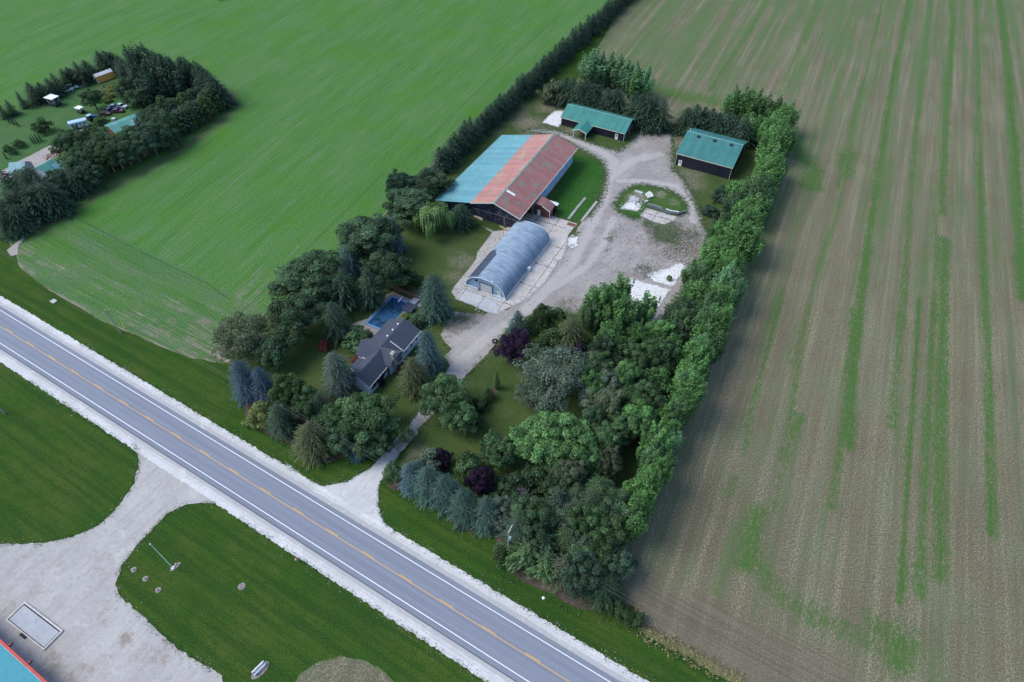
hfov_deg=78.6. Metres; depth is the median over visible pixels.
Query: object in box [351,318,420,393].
farmhouse
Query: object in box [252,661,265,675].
bench
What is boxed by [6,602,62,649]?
weighbridge
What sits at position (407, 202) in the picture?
broadleaf tree
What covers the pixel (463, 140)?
conifer tree
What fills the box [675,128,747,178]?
square shed
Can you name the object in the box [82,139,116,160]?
broadleaf tree
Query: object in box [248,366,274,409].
spruce tree
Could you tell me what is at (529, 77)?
conifer tree
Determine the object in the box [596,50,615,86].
poplar tree
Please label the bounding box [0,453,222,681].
forecourt
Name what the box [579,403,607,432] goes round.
broadleaf tree
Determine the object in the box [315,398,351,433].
broadleaf tree
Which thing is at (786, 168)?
poplar tree
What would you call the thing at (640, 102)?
spruce tree
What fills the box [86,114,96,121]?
tractor
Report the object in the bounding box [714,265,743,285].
poplar tree
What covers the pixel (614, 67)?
poplar tree
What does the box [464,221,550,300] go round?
quonset hut
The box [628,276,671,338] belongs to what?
ruined floor
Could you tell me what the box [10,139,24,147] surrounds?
shrub
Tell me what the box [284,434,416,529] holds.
driveway entry
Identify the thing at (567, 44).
conifer tree
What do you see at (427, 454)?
shrub
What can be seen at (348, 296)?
pine tree
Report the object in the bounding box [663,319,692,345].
broadleaf tree
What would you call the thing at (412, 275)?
shrub
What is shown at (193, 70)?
spruce tree
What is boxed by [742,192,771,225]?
poplar tree
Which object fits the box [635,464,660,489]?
poplar tree
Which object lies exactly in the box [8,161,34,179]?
neighbour cottage
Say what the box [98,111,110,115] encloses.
parked car
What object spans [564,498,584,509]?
pine tree
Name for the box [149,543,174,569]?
flagpole
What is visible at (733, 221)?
poplar tree
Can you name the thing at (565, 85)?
spruce tree
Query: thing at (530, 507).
broadleaf tree
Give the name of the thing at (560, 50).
conifer tree
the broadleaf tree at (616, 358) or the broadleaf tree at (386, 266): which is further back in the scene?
the broadleaf tree at (386, 266)
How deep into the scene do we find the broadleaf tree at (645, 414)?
133.03 m
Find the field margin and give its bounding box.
[33,89,237,236]
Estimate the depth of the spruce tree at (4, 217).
186.78 m
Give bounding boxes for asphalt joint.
[0,348,515,681]
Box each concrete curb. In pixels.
[567,197,586,219]
[580,201,597,221]
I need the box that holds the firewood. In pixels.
[42,149,60,159]
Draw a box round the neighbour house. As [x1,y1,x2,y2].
[35,159,56,175]
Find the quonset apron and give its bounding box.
[456,288,503,313]
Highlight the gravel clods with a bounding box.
[599,212,674,273]
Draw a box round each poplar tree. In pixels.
[119,41,155,76]
[128,59,150,91]
[133,62,169,107]
[135,49,169,65]
[138,67,164,106]
[141,51,175,68]
[142,59,174,100]
[148,53,185,82]
[157,64,187,101]
[157,67,186,98]
[576,299,604,332]
[577,48,602,83]
[581,282,623,327]
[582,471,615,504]
[587,47,599,80]
[591,50,605,84]
[593,318,625,349]
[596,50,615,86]
[604,52,617,84]
[607,53,633,89]
[608,271,634,298]
[608,291,637,330]
[610,55,630,88]
[613,59,634,91]
[618,501,648,541]
[621,65,642,95]
[622,480,646,489]
[624,475,654,502]
[624,489,651,524]
[625,60,651,97]
[625,70,650,98]
[625,301,643,327]
[631,467,664,505]
[635,65,655,96]
[635,290,660,324]
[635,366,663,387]
[635,420,675,464]
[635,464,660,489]
[636,490,654,522]
[638,439,666,466]
[638,449,663,471]
[640,383,667,402]
[640,417,670,448]
[640,456,669,486]
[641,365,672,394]
[641,390,657,402]
[646,354,676,377]
[652,449,678,493]
[656,333,685,373]
[656,395,685,425]
[656,401,684,424]
[656,415,681,437]
[662,397,690,430]
[663,295,702,323]
[663,426,684,458]
[665,305,695,339]
[666,371,698,410]
[667,388,697,429]
[670,359,699,389]
[672,364,699,393]
[677,335,715,370]
[677,373,707,408]
[678,362,706,378]
[679,280,710,307]
[680,260,716,289]
[682,354,710,383]
[685,332,713,353]
[688,316,718,343]
[690,302,721,337]
[692,257,717,276]
[695,285,727,309]
[697,303,731,341]
[700,236,730,266]
[705,282,736,311]
[706,329,727,364]
[710,260,739,288]
[711,211,738,225]
[712,247,746,284]
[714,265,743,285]
[716,303,736,330]
[720,83,746,120]
[721,190,747,214]
[721,231,746,255]
[721,246,745,265]
[723,179,747,202]
[723,272,747,313]
[724,221,756,258]
[725,210,763,238]
[729,229,758,258]
[731,88,752,118]
[731,197,762,215]
[734,225,766,264]
[735,203,762,227]
[737,111,764,120]
[738,83,758,117]
[741,171,771,199]
[742,88,763,115]
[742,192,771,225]
[743,189,773,221]
[745,115,763,142]
[746,170,777,199]
[747,167,781,195]
[751,150,785,180]
[752,151,782,179]
[754,136,786,167]
[755,120,774,146]
[756,91,776,117]
[757,119,792,156]
[759,95,773,113]
[759,111,786,144]
[764,94,788,117]
[765,120,796,156]
[771,103,797,125]
[776,156,790,176]
[780,118,796,132]
[785,100,801,126]
[786,123,797,153]
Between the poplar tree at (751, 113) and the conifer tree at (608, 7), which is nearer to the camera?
the poplar tree at (751, 113)
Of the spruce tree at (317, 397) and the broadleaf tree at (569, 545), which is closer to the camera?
the broadleaf tree at (569, 545)
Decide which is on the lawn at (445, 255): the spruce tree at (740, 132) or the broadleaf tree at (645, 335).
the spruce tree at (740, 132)
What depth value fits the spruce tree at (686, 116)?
229.07 m
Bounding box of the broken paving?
[451,226,503,296]
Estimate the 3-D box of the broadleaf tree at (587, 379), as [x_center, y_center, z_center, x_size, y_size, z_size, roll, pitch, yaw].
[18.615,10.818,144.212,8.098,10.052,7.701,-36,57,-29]
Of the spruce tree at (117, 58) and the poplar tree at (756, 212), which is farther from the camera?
the spruce tree at (117, 58)
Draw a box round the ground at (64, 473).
[0,13,728,681]
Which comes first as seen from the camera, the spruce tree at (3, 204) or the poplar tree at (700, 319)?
the poplar tree at (700, 319)
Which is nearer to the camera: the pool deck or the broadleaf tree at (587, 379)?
the broadleaf tree at (587, 379)
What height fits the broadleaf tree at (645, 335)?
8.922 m
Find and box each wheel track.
[75,217,228,298]
[141,290,219,329]
[163,85,340,247]
[241,173,383,311]
[405,13,561,159]
[427,17,517,105]
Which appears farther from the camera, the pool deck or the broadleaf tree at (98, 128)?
the broadleaf tree at (98, 128)
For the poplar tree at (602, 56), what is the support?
on the stubble field at (841, 496)
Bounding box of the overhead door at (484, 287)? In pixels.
[479,281,492,294]
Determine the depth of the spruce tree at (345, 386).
144.55 m
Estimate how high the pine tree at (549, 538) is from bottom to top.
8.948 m
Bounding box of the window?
[372,376,380,389]
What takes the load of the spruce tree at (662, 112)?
on the lawn at (445, 255)
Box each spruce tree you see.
[0,106,12,119]
[0,197,24,240]
[0,208,30,242]
[2,204,45,241]
[3,100,19,117]
[3,188,37,224]
[5,184,18,197]
[6,198,34,228]
[7,169,38,188]
[13,185,32,195]
[14,165,46,193]
[15,91,28,109]
[21,82,49,108]
[29,175,58,194]
[31,82,59,105]
[34,180,80,224]
[34,189,66,223]
[42,78,66,99]
[46,185,76,205]
[47,72,69,94]
[53,171,83,198]
[57,69,77,88]
[63,66,81,84]
[63,170,100,201]
[70,61,95,86]
[78,165,108,195]
[79,60,101,83]
[91,50,113,71]
[101,51,116,71]
[104,51,121,70]
[112,55,123,71]
[114,58,128,78]
[120,44,141,77]
[139,42,156,63]
[149,123,184,154]
[157,121,186,153]
[166,62,191,97]
[174,57,192,87]
[175,56,190,88]
[180,56,195,90]
[187,63,197,87]
[189,61,199,84]
[190,62,223,91]
[194,68,229,97]
[201,75,240,114]
[202,70,219,89]
[209,77,238,113]
[227,359,266,407]
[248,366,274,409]
[265,402,302,442]
[287,419,343,470]
[311,392,327,424]
[319,301,354,348]
[319,350,362,401]
[338,244,365,279]
[350,443,366,464]
[355,268,389,315]
[386,217,411,254]
[396,356,431,402]
[397,462,420,500]
[408,464,444,510]
[411,458,426,483]
[415,273,455,328]
[415,329,447,379]
[426,472,459,520]
[440,478,462,513]
[444,203,476,234]
[444,486,476,533]
[458,496,482,532]
[466,495,506,539]
[495,509,531,554]
[503,311,532,338]
[541,506,554,531]
[547,76,574,108]
[550,316,590,348]
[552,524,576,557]
[556,77,581,108]
[566,79,585,105]
[566,485,586,500]
[570,79,592,106]
[578,487,604,509]
[580,83,602,107]
[583,570,625,616]
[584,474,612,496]
[589,84,605,107]
[596,87,614,111]
[601,88,625,113]
[603,89,630,114]
[603,485,621,497]
[621,91,641,127]
[626,94,651,131]
[633,96,660,136]
[635,92,652,124]
[642,96,669,133]
[642,99,676,136]
[668,107,695,136]
[674,104,709,135]
[696,106,712,130]
[701,108,718,131]
[702,112,728,134]
[712,113,736,136]
[721,114,743,138]
[728,118,757,152]
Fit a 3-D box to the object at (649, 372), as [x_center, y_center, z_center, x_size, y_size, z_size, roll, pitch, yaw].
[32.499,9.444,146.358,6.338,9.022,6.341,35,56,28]
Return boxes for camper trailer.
[67,117,91,129]
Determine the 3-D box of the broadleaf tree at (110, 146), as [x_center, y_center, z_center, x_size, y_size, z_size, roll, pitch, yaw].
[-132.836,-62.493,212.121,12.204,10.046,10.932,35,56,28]
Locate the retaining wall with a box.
[647,204,685,214]
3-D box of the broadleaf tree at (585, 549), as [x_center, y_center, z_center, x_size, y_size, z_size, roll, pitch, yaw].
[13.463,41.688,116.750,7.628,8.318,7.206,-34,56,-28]
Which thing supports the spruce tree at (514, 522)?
on the planting bed at (539, 584)
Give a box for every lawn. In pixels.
[0,59,218,202]
[229,73,758,591]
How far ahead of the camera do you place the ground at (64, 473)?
123.45 m
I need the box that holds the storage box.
[401,302,416,313]
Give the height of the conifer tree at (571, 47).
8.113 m
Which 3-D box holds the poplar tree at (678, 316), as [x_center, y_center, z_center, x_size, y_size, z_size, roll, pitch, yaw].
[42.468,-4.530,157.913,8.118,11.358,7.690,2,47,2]
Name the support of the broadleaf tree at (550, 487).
on the lawn at (445, 255)
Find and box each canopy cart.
[43,94,61,106]
[74,105,84,113]
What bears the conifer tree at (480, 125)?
on the lawn at (445, 255)
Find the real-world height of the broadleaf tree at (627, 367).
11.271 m
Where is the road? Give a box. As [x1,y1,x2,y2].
[0,306,619,681]
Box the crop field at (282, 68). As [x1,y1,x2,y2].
[0,0,609,362]
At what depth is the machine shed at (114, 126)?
229.66 m
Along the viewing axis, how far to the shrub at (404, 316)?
164.54 m
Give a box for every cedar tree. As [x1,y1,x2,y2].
[154,95,170,111]
[161,98,175,112]
[165,98,180,111]
[170,112,187,134]
[172,109,195,133]
[174,97,184,108]
[177,92,191,103]
[177,104,199,127]
[181,100,203,125]
[183,106,203,128]
[185,89,198,103]
[186,87,198,99]
[191,99,211,122]
[192,86,201,95]
[196,89,223,114]
[196,94,218,121]
[201,87,225,109]
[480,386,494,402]
[492,372,500,388]
[523,315,538,335]
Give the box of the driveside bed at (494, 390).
[455,387,497,433]
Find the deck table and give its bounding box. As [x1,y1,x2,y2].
[410,297,419,304]
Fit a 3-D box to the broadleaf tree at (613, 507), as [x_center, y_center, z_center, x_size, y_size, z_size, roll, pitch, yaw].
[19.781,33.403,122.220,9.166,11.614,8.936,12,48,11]
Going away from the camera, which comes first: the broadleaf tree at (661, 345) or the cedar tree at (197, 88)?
the broadleaf tree at (661, 345)
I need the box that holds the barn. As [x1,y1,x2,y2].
[434,134,577,226]
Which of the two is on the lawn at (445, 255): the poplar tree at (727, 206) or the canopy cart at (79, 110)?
the poplar tree at (727, 206)
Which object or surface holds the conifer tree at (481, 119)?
on the lawn at (445, 255)
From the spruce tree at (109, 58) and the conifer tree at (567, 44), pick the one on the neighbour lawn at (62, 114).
the spruce tree at (109, 58)
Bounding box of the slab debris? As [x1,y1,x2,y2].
[475,247,573,313]
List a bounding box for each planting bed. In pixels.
[244,387,366,460]
[388,475,596,609]
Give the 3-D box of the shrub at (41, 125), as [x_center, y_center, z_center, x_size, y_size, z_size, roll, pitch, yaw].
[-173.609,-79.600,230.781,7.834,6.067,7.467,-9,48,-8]
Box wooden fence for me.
[393,286,421,300]
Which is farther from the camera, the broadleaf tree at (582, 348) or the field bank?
the broadleaf tree at (582, 348)
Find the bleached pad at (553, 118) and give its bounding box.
[542,110,563,126]
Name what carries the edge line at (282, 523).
on the road
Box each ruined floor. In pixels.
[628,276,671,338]
[645,262,686,286]
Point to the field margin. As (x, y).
(224, 118)
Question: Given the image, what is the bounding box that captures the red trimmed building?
[0,639,47,681]
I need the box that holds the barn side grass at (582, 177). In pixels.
[554,155,602,218]
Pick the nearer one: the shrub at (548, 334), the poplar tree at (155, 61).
the shrub at (548, 334)
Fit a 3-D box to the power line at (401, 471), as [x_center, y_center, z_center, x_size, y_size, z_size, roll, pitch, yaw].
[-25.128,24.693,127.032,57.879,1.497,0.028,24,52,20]
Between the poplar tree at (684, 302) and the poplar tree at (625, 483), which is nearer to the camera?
the poplar tree at (625, 483)
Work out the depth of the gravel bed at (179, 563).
120.50 m
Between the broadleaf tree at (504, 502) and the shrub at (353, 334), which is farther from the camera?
the shrub at (353, 334)
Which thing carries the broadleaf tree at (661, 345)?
on the lawn at (445, 255)
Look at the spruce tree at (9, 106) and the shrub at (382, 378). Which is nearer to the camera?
the shrub at (382, 378)
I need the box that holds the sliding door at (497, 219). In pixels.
[494,214,503,225]
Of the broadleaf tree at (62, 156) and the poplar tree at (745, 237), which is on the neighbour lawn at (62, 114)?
the broadleaf tree at (62, 156)
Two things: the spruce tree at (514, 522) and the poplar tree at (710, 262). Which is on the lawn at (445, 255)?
the poplar tree at (710, 262)
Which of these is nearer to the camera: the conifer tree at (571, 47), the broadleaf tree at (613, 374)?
the broadleaf tree at (613, 374)
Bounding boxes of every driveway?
[0,144,60,182]
[393,309,509,451]
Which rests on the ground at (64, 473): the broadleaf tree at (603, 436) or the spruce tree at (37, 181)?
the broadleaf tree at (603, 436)
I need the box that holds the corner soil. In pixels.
[6,220,45,255]
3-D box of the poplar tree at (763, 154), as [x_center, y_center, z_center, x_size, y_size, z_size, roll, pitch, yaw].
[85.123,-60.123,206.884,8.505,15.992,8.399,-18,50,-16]
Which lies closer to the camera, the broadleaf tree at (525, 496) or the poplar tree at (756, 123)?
the broadleaf tree at (525, 496)
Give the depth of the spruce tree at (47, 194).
193.61 m
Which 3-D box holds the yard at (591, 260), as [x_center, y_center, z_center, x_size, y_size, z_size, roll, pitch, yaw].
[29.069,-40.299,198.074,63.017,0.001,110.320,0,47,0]
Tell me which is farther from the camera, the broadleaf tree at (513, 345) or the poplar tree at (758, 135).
the poplar tree at (758, 135)
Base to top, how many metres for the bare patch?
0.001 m
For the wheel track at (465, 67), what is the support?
on the crop field at (282, 68)
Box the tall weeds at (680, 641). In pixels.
[621,601,748,681]
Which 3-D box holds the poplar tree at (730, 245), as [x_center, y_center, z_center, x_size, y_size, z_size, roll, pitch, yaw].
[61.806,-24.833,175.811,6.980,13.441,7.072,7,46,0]
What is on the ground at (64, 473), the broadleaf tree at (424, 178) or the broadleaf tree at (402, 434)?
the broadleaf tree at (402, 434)
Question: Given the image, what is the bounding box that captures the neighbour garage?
[51,161,66,169]
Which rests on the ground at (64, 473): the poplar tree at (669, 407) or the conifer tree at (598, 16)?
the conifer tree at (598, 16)
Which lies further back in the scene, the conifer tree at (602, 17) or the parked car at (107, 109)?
the conifer tree at (602, 17)
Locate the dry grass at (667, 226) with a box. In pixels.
[553,146,708,325]
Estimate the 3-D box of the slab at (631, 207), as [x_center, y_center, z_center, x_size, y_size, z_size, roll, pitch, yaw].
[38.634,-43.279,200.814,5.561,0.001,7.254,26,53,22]
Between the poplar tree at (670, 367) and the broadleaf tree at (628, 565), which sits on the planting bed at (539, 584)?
the broadleaf tree at (628, 565)
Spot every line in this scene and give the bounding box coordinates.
[0,310,609,681]
[0,326,569,681]
[0,343,528,681]
[7,329,539,661]
[289,407,498,523]
[293,413,496,526]
[509,533,765,677]
[511,530,781,681]
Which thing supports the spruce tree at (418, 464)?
on the planting bed at (539, 584)
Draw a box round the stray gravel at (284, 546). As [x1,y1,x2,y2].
[7,346,654,679]
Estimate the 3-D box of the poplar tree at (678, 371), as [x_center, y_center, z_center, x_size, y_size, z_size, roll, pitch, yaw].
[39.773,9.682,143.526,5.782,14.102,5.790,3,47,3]
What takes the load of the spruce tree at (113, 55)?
on the neighbour lawn at (62, 114)
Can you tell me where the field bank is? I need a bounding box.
[635,621,744,681]
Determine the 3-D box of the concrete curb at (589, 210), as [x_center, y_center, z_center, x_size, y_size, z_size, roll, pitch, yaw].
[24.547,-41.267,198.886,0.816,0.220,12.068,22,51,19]
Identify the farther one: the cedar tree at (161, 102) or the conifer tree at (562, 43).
the conifer tree at (562, 43)
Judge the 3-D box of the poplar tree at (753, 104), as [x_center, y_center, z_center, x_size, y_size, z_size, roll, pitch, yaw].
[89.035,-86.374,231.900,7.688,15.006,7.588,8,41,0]
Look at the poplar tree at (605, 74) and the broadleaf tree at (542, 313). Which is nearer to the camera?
the broadleaf tree at (542, 313)
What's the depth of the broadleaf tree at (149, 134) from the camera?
215.19 m
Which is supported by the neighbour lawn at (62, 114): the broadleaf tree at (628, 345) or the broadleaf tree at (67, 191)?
the broadleaf tree at (67, 191)
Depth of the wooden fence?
171.90 m
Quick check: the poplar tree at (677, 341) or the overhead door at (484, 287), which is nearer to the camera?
the poplar tree at (677, 341)
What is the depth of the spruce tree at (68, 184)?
200.69 m
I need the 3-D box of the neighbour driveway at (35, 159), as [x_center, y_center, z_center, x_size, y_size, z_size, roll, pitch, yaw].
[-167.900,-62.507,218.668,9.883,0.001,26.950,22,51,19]
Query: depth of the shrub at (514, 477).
128.19 m
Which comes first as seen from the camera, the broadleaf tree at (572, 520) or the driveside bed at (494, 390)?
the broadleaf tree at (572, 520)
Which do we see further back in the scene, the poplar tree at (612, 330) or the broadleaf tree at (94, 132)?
the broadleaf tree at (94, 132)
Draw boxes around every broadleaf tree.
[42,171,72,192]
[48,129,81,157]
[53,167,81,193]
[56,125,90,152]
[56,148,85,166]
[58,146,96,169]
[64,162,94,184]
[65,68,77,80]
[72,158,109,184]
[75,134,105,149]
[75,144,99,171]
[76,127,113,141]
[77,88,105,109]
[82,126,109,141]
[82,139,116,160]
[92,141,122,172]
[93,115,110,129]
[96,132,112,144]
[101,137,133,168]
[103,131,129,140]
[108,135,142,163]
[113,76,136,101]
[114,137,141,164]
[118,125,161,156]
[123,86,155,110]
[124,135,153,160]
[126,125,159,154]
[133,104,161,124]
[134,121,171,154]
[139,107,167,122]
[143,122,171,144]
[144,108,176,123]
[148,111,178,138]
[164,119,184,133]
[211,310,289,369]
[245,333,292,371]
[263,292,328,345]
[267,249,353,304]
[267,372,313,410]
[290,385,325,421]
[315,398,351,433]
[322,421,360,456]
[334,213,403,263]
[334,391,400,454]
[354,428,394,460]
[360,248,413,293]
[382,188,432,226]
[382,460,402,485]
[385,168,414,191]
[390,424,415,443]
[409,167,456,200]
[418,372,467,420]
[439,401,477,434]
[464,465,495,494]
[484,429,521,472]
[488,495,512,530]
[492,327,531,364]
[504,410,565,470]
[505,497,549,537]
[509,492,549,522]
[512,343,594,412]
[513,383,549,413]
[518,508,557,552]
[532,303,556,327]
[541,412,600,468]
[542,474,577,498]
[545,461,580,494]
[551,496,583,520]
[551,518,588,552]
[554,458,587,493]
[559,491,585,524]
[560,549,607,599]
[561,450,594,478]
[564,342,586,372]
[564,504,595,540]
[565,545,601,577]
[568,349,606,374]
[576,369,610,399]
[576,441,599,477]
[577,377,609,408]
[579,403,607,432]
[580,350,614,384]
[580,510,628,561]
[581,538,615,573]
[586,387,624,423]
[587,330,614,358]
[589,502,611,538]
[592,420,622,456]
[594,444,622,479]
[595,362,634,392]
[597,489,632,530]
[599,542,641,580]
[605,411,639,451]
[606,348,624,366]
[613,337,640,359]
[614,358,641,388]
[616,384,635,406]
[622,321,658,350]
[622,398,657,440]
[627,378,666,415]
[629,342,660,377]
[647,332,680,366]
[650,319,674,339]
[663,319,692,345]
[705,217,730,243]
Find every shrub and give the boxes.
[2,144,15,153]
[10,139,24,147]
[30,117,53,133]
[102,96,112,102]
[103,84,114,89]
[104,88,115,95]
[241,400,271,429]
[317,338,330,351]
[341,324,372,351]
[349,355,357,363]
[378,374,385,386]
[396,363,405,371]
[397,312,409,319]
[398,268,423,290]
[407,313,426,327]
[411,447,441,473]
[431,447,453,474]
[452,450,484,483]
[468,414,484,431]
[472,397,487,412]
[478,428,506,459]
[486,475,511,501]
[492,540,520,570]
[495,471,529,496]
[515,483,532,494]
[516,462,546,490]
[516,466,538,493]
[530,327,563,352]
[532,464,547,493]
[535,82,566,102]
[543,78,561,97]
[546,307,566,328]
[599,599,612,612]
[607,597,624,616]
[613,603,634,626]
[628,610,644,628]
[699,204,719,215]
[712,185,728,201]
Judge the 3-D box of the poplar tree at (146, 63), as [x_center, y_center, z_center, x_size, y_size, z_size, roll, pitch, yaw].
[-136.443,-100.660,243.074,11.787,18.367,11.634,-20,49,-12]
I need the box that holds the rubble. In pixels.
[649,231,701,264]
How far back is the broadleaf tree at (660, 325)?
152.51 m
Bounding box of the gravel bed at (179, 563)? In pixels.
[170,562,180,570]
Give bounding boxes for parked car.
[66,84,78,88]
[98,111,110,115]
[104,107,115,111]
[111,108,123,112]
[116,103,127,108]
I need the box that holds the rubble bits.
[619,194,645,213]
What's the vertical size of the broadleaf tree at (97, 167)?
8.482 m
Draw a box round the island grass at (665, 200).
[617,186,684,217]
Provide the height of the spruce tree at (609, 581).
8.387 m
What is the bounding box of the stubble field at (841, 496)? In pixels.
[575,0,1023,681]
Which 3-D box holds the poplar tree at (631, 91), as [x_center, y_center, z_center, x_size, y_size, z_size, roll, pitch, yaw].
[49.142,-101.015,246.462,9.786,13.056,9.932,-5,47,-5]
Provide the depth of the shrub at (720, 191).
201.03 m
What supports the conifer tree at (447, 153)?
on the lawn at (445, 255)
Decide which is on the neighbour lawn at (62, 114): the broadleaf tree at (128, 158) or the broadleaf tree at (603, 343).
the broadleaf tree at (128, 158)
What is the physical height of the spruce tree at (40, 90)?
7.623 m
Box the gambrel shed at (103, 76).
[92,69,115,83]
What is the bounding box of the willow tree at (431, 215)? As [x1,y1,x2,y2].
[412,200,456,240]
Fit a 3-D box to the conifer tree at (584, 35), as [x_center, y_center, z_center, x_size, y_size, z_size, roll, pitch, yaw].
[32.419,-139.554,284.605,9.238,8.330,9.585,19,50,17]
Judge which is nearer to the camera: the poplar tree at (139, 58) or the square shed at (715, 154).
the square shed at (715, 154)
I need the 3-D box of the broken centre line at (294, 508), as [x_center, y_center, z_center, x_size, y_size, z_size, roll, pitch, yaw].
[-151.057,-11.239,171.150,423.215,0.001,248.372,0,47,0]
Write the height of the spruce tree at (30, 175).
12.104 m
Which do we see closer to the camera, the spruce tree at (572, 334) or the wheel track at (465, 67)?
the spruce tree at (572, 334)
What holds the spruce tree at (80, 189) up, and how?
on the neighbour lawn at (62, 114)
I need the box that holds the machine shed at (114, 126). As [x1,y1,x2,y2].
[104,114,140,134]
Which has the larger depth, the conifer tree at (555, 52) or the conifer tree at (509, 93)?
the conifer tree at (555, 52)
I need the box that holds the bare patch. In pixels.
[296,655,393,681]
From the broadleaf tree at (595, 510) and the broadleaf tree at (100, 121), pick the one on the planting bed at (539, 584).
the broadleaf tree at (595, 510)
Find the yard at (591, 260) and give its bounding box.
[503,127,708,330]
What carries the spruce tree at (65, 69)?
on the neighbour lawn at (62, 114)
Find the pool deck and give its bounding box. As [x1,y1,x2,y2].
[351,292,420,337]
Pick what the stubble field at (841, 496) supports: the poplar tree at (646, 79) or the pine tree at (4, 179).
the poplar tree at (646, 79)
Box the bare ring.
[238,583,244,589]
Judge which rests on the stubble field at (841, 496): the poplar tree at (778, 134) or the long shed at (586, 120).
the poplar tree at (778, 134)
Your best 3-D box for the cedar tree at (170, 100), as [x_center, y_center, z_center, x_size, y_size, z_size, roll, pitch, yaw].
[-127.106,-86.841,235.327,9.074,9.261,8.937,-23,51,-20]
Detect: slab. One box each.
[566,236,578,248]
[621,200,640,210]
[628,195,637,200]
[640,208,676,223]
[645,191,653,197]
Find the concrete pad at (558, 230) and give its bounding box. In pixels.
[454,213,576,314]
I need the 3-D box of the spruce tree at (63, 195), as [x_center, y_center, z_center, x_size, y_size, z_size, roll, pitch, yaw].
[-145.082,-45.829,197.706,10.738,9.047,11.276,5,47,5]
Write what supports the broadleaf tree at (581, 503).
on the planting bed at (539, 584)
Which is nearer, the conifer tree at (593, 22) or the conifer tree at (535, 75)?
the conifer tree at (535, 75)
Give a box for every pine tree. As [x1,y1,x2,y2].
[0,169,19,197]
[0,192,37,224]
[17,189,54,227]
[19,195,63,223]
[26,183,55,215]
[324,273,367,317]
[502,537,552,577]
[524,550,559,591]
[532,529,563,581]
[538,551,573,593]
[540,485,571,515]
[545,506,566,530]
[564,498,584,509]
[574,533,596,555]
[613,525,637,562]
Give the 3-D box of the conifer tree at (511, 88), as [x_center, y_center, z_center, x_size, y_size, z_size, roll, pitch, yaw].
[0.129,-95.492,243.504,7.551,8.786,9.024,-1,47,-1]
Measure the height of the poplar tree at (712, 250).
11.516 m
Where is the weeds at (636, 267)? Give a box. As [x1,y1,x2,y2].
[633,216,699,278]
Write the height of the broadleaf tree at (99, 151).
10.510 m
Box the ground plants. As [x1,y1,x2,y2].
[279,432,634,626]
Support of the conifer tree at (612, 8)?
on the ground at (64, 473)
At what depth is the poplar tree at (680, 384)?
137.96 m
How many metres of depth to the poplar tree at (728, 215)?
188.31 m
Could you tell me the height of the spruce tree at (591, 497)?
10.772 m
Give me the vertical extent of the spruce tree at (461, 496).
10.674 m
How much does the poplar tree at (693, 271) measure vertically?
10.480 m
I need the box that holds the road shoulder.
[0,296,648,681]
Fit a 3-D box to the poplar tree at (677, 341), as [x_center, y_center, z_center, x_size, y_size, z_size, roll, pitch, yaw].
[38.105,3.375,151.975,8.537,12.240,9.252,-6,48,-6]
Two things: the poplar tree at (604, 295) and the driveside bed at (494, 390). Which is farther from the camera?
the poplar tree at (604, 295)
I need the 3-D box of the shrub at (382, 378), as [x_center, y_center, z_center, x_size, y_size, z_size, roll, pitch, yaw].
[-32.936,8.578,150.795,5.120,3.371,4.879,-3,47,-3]
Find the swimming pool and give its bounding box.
[364,295,407,329]
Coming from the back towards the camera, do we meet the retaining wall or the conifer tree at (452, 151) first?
the conifer tree at (452, 151)
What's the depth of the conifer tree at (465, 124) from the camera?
220.95 m
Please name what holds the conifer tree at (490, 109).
on the lawn at (445, 255)
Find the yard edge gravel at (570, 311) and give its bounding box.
[399,126,706,429]
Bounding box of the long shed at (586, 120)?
[560,103,635,140]
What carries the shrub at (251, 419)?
on the planting bed at (340, 455)
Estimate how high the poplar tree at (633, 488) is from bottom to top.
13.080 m
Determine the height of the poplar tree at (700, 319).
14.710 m
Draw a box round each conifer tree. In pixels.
[426,147,453,175]
[435,146,456,172]
[442,137,463,167]
[444,131,465,159]
[452,125,474,155]
[456,120,476,152]
[466,116,482,145]
[472,117,487,142]
[474,113,493,137]
[481,107,493,131]
[484,104,504,130]
[487,100,507,121]
[494,93,511,119]
[499,93,514,116]
[503,89,520,112]
[507,85,521,108]
[512,77,525,102]
[514,73,534,100]
[520,75,532,97]
[525,71,535,93]
[529,67,543,89]
[530,58,552,83]
[533,62,542,85]
[537,55,554,79]
[541,51,557,74]
[546,52,560,71]
[550,43,562,68]
[555,43,565,66]
[556,37,571,63]
[563,37,573,60]
[564,36,575,55]
[566,28,580,51]
[570,26,582,50]
[573,22,588,47]
[573,25,591,44]
[581,23,592,41]
[584,14,593,39]
[587,13,602,37]
[594,10,604,30]
[596,10,606,28]
[600,2,613,24]
[601,5,609,25]
[604,0,615,19]
[610,0,616,17]
[612,0,620,15]
[614,0,623,13]

